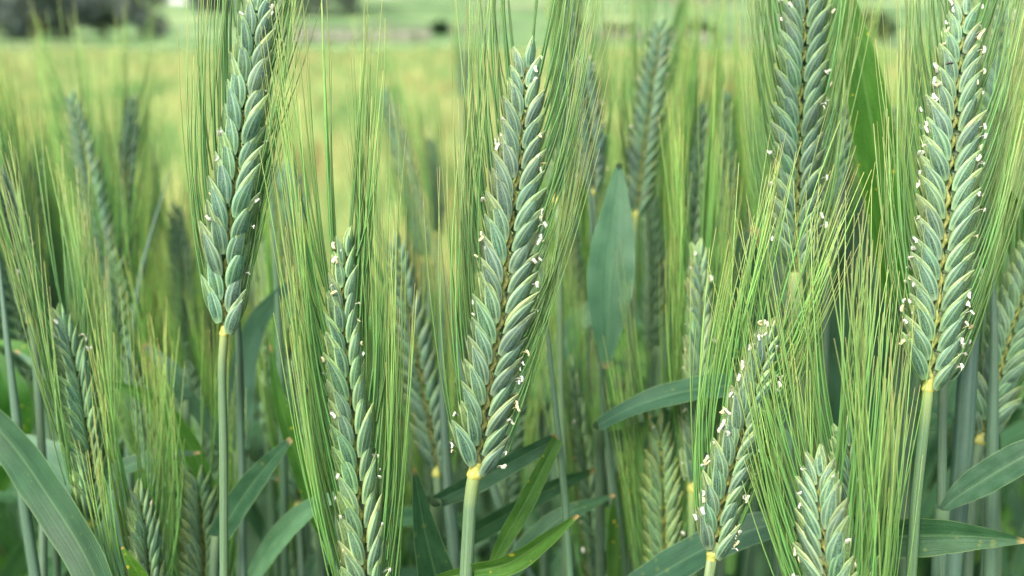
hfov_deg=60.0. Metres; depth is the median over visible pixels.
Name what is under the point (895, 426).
wheat plant
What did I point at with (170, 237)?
wheat plant
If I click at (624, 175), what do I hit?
wheat plant
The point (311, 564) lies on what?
wheat plant
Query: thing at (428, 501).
wheat plant
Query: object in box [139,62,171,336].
wheat plant
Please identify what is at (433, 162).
wheat plant
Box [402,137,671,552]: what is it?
wheat plant
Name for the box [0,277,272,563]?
wheat plant
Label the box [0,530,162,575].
wheat plant
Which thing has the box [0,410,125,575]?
wheat shoot
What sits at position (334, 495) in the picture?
wheat shoot
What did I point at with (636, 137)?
wheat plant
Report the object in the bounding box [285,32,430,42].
stone wall
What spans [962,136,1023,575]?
wheat plant
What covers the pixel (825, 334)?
wheat plant
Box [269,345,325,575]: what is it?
wheat shoot
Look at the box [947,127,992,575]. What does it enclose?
wheat shoot
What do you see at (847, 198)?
wheat plant
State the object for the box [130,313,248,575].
wheat plant
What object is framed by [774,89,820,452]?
wheat plant
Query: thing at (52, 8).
olive tree
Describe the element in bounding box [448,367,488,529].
wheat plant
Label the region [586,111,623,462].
wheat plant
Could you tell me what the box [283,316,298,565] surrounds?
wheat plant
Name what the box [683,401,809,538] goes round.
wheat plant
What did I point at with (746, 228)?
wheat plant
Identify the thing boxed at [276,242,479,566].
wheat plant
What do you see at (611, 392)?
wheat plant
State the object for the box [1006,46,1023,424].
wheat plant
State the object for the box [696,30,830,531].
wheat plant
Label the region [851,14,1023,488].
wheat plant
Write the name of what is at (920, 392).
wheat plant
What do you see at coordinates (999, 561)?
wheat shoot
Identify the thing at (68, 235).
wheat plant
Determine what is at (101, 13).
olive tree
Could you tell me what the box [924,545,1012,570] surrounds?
wheat plant
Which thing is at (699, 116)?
wheat plant
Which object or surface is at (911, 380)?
wheat plant
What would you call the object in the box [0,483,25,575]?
wheat plant
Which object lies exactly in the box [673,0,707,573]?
wheat plant
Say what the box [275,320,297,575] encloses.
wheat plant
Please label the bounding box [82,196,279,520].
wheat plant
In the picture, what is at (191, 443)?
wheat shoot
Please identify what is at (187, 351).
wheat plant
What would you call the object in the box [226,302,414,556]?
wheat plant
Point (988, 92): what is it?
wheat plant
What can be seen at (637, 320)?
wheat plant
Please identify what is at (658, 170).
wheat plant
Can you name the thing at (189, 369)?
wheat plant
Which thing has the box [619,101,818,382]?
wheat plant
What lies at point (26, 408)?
wheat shoot
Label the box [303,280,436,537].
wheat plant
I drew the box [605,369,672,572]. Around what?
wheat plant
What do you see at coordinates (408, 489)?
wheat plant
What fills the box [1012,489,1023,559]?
wheat plant
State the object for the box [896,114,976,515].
wheat plant
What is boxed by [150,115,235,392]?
wheat plant
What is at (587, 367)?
wheat plant
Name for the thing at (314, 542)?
wheat plant
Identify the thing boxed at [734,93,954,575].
wheat plant
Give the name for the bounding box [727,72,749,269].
wheat plant
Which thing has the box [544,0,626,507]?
wheat plant
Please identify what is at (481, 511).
wheat plant
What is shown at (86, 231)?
wheat plant
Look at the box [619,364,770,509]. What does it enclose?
wheat plant
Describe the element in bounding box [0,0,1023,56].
hill
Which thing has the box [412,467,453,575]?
wheat shoot
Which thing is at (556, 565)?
wheat plant
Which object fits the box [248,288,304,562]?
wheat plant
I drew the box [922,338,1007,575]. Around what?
wheat plant
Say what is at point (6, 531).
wheat plant
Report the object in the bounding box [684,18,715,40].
bush
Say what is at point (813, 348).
wheat plant
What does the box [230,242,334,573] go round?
wheat plant
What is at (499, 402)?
wheat plant
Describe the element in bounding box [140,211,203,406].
wheat plant
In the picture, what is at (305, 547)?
wheat plant
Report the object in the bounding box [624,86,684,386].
wheat plant
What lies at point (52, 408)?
wheat plant
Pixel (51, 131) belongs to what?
wheat plant
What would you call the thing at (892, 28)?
bush
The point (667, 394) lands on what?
wheat shoot
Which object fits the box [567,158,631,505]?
wheat plant
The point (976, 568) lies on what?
wheat plant
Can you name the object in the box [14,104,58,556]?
wheat plant
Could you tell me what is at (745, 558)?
wheat plant
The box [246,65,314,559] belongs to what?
wheat plant
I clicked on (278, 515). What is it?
wheat plant
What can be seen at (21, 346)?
wheat shoot
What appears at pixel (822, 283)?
wheat plant
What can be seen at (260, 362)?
wheat plant
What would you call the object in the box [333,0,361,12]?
olive tree
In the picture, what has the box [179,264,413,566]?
wheat plant
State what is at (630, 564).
wheat shoot
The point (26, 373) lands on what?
wheat plant
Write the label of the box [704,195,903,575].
wheat plant
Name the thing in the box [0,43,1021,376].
barley crop
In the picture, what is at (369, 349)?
wheat plant
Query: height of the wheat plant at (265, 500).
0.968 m
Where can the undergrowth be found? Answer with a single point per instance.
(8, 543)
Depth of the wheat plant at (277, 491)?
0.66 m
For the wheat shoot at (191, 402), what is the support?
on the ground
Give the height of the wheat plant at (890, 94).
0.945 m
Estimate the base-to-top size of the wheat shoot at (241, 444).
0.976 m
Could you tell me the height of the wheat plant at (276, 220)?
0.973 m
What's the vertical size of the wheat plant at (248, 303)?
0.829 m
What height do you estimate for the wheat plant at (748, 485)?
0.968 m
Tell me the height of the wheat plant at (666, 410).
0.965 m
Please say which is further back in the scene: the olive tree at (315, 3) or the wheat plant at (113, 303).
the olive tree at (315, 3)
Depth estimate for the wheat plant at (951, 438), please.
0.73 m
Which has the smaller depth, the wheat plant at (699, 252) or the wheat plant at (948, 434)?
the wheat plant at (699, 252)
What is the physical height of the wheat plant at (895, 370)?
1.011 m
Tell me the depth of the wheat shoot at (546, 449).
0.27 m
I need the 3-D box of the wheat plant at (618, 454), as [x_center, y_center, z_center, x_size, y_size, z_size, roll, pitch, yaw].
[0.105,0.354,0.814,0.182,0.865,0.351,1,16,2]
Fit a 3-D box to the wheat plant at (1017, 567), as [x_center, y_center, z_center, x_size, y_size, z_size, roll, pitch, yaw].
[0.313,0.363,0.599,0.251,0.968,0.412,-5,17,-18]
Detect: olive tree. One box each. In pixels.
[0,0,43,38]
[11,0,94,36]
[77,0,124,35]
[102,0,172,36]
[188,0,235,15]
[277,0,329,16]
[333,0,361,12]
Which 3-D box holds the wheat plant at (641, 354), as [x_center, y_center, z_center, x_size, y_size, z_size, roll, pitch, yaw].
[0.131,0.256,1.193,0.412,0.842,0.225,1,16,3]
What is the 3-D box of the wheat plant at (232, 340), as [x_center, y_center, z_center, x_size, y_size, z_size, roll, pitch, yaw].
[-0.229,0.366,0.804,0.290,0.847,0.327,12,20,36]
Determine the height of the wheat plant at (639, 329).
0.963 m
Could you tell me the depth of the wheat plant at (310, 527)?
0.62 m
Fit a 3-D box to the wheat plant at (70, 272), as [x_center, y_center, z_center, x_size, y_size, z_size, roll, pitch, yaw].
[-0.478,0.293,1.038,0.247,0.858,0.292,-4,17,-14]
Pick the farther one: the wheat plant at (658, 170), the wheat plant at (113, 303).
the wheat plant at (658, 170)
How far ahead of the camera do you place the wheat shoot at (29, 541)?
0.28 m
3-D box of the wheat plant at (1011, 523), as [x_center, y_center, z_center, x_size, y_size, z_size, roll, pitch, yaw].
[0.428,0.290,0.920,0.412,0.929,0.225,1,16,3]
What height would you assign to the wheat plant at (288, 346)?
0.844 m
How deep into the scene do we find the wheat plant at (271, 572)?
0.49 m
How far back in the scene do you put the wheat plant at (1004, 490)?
0.48 m
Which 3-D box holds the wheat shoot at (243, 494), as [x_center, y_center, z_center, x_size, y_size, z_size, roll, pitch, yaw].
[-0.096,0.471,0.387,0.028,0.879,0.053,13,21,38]
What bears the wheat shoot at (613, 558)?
on the ground
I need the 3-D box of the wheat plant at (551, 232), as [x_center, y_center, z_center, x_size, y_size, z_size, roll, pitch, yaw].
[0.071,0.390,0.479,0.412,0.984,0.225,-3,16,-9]
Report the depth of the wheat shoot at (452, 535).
0.30 m
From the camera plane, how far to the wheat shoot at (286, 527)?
0.30 m
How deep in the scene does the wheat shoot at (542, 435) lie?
0.40 m
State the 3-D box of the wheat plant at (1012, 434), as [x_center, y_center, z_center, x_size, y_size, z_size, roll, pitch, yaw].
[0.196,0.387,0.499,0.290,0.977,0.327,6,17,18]
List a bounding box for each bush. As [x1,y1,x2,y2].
[429,19,449,35]
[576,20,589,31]
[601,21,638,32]
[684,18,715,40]
[860,7,899,40]
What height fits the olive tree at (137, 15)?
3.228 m
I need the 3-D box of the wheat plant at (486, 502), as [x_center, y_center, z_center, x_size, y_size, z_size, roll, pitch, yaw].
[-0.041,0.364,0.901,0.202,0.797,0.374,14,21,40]
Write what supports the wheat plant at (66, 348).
on the ground
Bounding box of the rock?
[166,0,187,3]
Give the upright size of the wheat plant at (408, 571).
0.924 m
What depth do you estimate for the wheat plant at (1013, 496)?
0.58 m
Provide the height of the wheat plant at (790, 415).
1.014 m
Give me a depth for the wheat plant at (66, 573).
0.52 m
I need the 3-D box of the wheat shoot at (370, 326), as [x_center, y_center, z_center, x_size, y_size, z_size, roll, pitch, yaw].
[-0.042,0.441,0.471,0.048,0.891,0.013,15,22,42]
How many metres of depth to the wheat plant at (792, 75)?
0.26 m
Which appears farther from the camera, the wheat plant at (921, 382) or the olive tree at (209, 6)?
the olive tree at (209, 6)
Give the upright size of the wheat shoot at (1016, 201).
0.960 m
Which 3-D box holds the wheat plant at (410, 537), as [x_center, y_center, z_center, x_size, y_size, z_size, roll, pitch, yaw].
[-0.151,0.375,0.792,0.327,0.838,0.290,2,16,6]
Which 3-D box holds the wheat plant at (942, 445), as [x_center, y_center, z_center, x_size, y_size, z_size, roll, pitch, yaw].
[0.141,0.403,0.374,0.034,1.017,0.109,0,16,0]
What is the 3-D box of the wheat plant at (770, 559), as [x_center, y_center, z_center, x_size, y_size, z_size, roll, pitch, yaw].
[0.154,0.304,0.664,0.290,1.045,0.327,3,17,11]
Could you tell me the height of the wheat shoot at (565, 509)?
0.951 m
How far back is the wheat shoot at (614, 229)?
0.30 m
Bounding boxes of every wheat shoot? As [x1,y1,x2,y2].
[0,261,40,575]
[0,340,54,395]
[0,353,34,491]
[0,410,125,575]
[14,349,111,488]
[52,450,199,575]
[102,306,170,575]
[105,380,218,502]
[121,547,147,575]
[124,171,169,511]
[143,343,278,481]
[207,437,292,575]
[227,275,300,575]
[228,204,246,575]
[247,492,333,575]
[268,151,289,575]
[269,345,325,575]
[293,316,341,575]
[364,312,445,535]
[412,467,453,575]
[430,434,562,560]
[435,514,578,575]
[439,272,459,568]
[444,267,534,575]
[444,468,594,550]
[510,494,614,575]
[535,300,591,575]
[537,237,573,575]
[571,57,627,575]
[587,163,637,571]
[593,373,811,575]
[606,415,650,575]
[609,171,634,573]
[628,505,797,575]
[710,225,767,575]
[756,166,785,575]
[777,429,792,457]
[828,175,894,481]
[841,0,912,575]
[877,518,1023,558]
[931,439,1023,575]
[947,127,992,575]
[978,343,1001,575]
[983,203,998,575]
[985,161,1023,284]
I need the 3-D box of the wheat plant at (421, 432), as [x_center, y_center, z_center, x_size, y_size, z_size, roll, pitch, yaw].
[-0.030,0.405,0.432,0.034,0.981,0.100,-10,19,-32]
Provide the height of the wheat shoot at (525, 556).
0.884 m
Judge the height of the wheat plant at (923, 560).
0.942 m
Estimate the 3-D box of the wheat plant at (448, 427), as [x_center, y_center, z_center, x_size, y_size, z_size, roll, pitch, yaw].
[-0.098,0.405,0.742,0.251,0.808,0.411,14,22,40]
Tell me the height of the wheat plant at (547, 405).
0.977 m
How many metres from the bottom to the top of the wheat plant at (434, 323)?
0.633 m
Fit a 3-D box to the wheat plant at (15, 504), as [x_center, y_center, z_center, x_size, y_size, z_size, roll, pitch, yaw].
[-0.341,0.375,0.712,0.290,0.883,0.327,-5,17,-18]
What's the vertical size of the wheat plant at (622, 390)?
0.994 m
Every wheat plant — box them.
[0,24,275,540]
[0,50,47,575]
[0,58,277,487]
[0,72,260,511]
[0,108,331,575]
[0,109,120,535]
[0,213,171,537]
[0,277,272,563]
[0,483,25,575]
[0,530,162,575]
[4,137,66,575]
[7,43,275,446]
[7,300,65,521]
[8,502,16,541]
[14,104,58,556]
[26,1,127,500]
[27,110,76,314]
[31,100,174,542]
[48,392,55,417]
[59,181,149,332]
[61,151,161,575]
[61,176,177,566]
[65,257,306,549]
[68,218,183,541]
[70,180,162,318]
[70,290,184,575]
[74,126,168,506]
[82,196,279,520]
[94,192,412,558]
[97,0,164,397]
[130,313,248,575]
[133,273,246,459]
[134,165,276,574]
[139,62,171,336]
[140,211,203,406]
[145,237,173,315]
[148,248,214,569]
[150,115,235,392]
[151,251,230,575]
[159,189,189,294]
[159,233,259,417]
[162,131,276,575]
[177,0,320,575]
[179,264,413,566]
[194,248,229,421]
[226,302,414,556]
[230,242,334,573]
[234,312,261,395]
[241,293,250,330]
[245,137,293,575]
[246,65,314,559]
[247,436,257,460]
[248,217,326,575]
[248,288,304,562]
[254,83,316,564]
[259,0,416,575]
[269,228,409,575]
[274,211,320,563]
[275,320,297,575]
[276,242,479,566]
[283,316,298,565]
[284,319,412,558]
[286,336,313,553]
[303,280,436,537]
[304,328,334,575]
[305,18,590,575]
[324,266,416,567]
[326,344,391,540]
[332,85,456,537]
[349,0,433,350]
[359,260,389,494]
[377,391,581,575]
[383,212,641,575]
[392,227,642,574]
[399,272,478,562]
[400,423,424,482]
[401,312,480,566]
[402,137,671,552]
[404,53,452,366]
[408,250,488,560]
[408,434,451,505]
[411,316,549,561]
[417,332,558,560]
[423,0,617,575]
[423,297,445,348]
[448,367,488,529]
[449,3,480,231]
[460,194,606,572]
[488,185,675,560]
[493,262,554,555]
[505,88,577,402]
[506,93,575,575]
[520,91,801,575]
[521,93,684,485]
[521,199,632,569]
[528,246,675,497]
[532,219,597,575]
[538,194,601,549]
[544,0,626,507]
[547,0,585,575]
[549,88,743,575]
[550,128,717,575]
[557,105,674,392]
[563,134,660,275]
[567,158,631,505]
[581,106,647,568]
[583,129,620,214]
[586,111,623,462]
[589,1,840,575]
[592,59,677,544]
[602,243,709,569]
[605,68,810,575]
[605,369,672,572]
[608,144,666,388]
[609,163,883,575]
[610,0,698,574]
[611,126,626,387]
[613,414,639,465]
[619,36,835,523]
[619,44,778,454]
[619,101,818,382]
[619,116,814,509]
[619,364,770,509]
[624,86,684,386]
[636,27,922,575]
[659,51,746,575]
[664,0,1009,575]
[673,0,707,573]
[681,93,979,574]
[683,111,771,536]
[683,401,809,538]
[690,105,871,575]
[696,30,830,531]
[697,96,776,575]
[703,0,760,574]
[703,101,805,575]
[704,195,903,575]
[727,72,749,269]
[733,73,798,574]
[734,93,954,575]
[735,0,874,476]
[752,165,941,575]
[763,339,912,509]
[765,125,907,575]
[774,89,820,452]
[785,21,934,558]
[794,0,1023,569]
[795,0,887,462]
[805,169,855,343]
[807,19,944,437]
[807,383,948,438]
[815,39,1023,487]
[815,119,1023,429]
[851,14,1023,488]
[873,0,1023,575]
[881,221,993,575]
[882,123,1023,575]
[888,27,957,513]
[888,87,909,115]
[891,51,905,174]
[892,86,1016,535]
[895,78,1023,563]
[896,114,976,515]
[909,371,1012,569]
[913,0,1023,575]
[919,557,927,575]
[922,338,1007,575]
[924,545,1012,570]
[947,384,1021,446]
[957,0,1023,575]
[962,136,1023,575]
[974,92,1023,553]
[1005,425,1023,536]
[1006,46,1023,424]
[1009,475,1023,527]
[1009,525,1023,575]
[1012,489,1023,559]
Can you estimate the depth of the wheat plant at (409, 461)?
0.74 m
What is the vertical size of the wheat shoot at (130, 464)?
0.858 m
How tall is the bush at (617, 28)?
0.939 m
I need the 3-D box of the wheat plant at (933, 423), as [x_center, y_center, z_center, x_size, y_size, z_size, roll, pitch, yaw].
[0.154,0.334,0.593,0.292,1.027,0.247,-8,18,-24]
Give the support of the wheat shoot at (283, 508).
on the ground
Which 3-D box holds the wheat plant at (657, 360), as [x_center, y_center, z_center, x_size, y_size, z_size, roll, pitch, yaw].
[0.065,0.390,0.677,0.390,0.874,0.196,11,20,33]
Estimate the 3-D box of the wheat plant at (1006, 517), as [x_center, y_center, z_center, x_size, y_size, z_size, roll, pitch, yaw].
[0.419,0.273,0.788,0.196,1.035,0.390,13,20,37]
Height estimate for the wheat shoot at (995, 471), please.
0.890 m
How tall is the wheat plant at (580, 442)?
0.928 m
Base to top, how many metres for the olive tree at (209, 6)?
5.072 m
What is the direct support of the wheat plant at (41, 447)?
on the ground
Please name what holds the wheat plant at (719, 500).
on the ground
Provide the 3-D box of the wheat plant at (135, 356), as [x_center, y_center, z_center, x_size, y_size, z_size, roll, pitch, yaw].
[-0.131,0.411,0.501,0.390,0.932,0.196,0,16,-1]
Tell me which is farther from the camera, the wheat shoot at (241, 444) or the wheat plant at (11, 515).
the wheat plant at (11, 515)
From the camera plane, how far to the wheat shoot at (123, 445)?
0.43 m
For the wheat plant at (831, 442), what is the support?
on the ground
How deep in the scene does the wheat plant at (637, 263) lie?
1.01 m
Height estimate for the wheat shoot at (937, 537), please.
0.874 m
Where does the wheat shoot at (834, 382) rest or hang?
on the ground
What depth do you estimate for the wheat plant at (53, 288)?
0.49 m
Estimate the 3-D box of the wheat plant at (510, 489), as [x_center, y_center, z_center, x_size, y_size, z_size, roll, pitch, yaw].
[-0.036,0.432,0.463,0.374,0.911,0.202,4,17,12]
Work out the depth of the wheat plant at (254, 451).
0.52 m
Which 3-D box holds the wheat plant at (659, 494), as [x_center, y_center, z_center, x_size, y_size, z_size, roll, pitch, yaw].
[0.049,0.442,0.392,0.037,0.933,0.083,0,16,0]
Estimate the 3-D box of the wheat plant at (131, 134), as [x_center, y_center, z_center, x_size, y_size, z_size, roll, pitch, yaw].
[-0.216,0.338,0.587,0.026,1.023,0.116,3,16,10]
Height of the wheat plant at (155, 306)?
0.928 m
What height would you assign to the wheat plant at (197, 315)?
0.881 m
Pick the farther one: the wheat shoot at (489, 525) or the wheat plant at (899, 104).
the wheat plant at (899, 104)
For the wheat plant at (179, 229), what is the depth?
0.52 m
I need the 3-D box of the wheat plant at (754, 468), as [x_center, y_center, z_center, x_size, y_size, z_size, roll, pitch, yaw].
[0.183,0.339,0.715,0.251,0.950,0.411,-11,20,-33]
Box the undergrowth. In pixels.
[0,107,1023,575]
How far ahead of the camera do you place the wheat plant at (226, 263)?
0.24 m
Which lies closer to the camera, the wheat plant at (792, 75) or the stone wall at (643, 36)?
the wheat plant at (792, 75)
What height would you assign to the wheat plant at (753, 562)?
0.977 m
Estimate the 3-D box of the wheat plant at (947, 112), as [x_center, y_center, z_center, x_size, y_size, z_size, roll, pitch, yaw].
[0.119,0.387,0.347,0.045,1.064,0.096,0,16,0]
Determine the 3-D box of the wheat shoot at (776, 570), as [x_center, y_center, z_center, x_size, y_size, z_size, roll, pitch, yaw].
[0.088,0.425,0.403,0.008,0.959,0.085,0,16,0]
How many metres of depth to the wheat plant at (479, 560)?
0.64 m
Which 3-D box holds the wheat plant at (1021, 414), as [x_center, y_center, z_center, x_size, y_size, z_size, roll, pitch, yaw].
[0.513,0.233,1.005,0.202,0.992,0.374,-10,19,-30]
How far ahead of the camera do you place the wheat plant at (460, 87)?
0.90 m
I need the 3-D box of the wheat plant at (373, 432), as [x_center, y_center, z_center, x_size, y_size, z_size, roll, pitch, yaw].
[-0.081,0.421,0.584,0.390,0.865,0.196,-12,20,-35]
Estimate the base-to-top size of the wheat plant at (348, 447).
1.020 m
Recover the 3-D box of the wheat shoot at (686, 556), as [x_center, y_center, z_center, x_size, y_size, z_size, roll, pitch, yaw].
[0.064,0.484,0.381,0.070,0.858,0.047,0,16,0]
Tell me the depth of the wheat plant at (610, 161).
1.37 m
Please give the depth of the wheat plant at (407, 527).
0.48 m
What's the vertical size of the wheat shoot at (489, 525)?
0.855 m
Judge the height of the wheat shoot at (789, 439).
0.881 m
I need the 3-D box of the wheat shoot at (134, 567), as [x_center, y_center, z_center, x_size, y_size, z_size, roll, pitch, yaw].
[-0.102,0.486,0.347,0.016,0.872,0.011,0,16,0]
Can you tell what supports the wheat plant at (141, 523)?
on the ground
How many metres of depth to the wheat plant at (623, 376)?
0.74 m
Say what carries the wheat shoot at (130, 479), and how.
on the ground
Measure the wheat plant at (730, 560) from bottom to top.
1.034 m
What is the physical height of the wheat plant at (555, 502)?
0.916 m
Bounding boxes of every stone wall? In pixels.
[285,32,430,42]
[578,31,709,41]
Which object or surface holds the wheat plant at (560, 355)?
on the ground
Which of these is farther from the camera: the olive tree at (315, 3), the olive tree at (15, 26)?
the olive tree at (315, 3)
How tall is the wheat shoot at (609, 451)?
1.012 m
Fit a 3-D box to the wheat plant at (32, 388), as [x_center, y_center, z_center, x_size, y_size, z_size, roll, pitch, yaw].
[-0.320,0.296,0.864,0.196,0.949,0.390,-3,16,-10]
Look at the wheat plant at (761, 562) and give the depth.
0.69 m
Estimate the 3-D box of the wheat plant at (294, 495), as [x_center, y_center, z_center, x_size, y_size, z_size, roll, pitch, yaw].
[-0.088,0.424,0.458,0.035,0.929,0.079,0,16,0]
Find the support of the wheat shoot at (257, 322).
on the ground
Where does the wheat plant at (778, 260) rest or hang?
on the ground
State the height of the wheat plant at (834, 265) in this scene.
1.001 m
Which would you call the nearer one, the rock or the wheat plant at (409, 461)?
the wheat plant at (409, 461)
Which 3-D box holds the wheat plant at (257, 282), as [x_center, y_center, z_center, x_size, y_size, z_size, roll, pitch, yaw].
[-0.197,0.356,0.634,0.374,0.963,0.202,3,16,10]
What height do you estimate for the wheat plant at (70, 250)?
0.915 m
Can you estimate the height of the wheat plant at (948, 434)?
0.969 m
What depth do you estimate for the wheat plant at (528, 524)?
0.61 m
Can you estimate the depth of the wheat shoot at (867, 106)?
0.28 m
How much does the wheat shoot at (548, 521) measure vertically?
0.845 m
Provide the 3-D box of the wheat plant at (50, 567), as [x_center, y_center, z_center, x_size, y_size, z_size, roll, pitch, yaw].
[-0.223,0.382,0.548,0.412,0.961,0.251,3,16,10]
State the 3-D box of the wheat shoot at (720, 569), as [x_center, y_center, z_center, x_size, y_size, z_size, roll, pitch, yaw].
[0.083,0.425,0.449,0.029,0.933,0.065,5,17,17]
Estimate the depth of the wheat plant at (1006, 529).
0.71 m
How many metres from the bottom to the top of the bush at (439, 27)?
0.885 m
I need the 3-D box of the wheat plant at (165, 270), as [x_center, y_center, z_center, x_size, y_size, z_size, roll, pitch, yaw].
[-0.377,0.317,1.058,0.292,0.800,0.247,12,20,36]
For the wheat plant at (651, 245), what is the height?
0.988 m
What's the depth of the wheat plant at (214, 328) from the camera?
0.58 m
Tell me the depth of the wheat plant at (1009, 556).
0.68 m
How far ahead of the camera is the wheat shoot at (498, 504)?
0.31 m
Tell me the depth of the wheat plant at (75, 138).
0.47 m
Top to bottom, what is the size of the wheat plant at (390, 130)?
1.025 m
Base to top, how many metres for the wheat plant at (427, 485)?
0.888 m
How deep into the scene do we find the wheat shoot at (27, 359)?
0.33 m
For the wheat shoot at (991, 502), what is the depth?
0.28 m

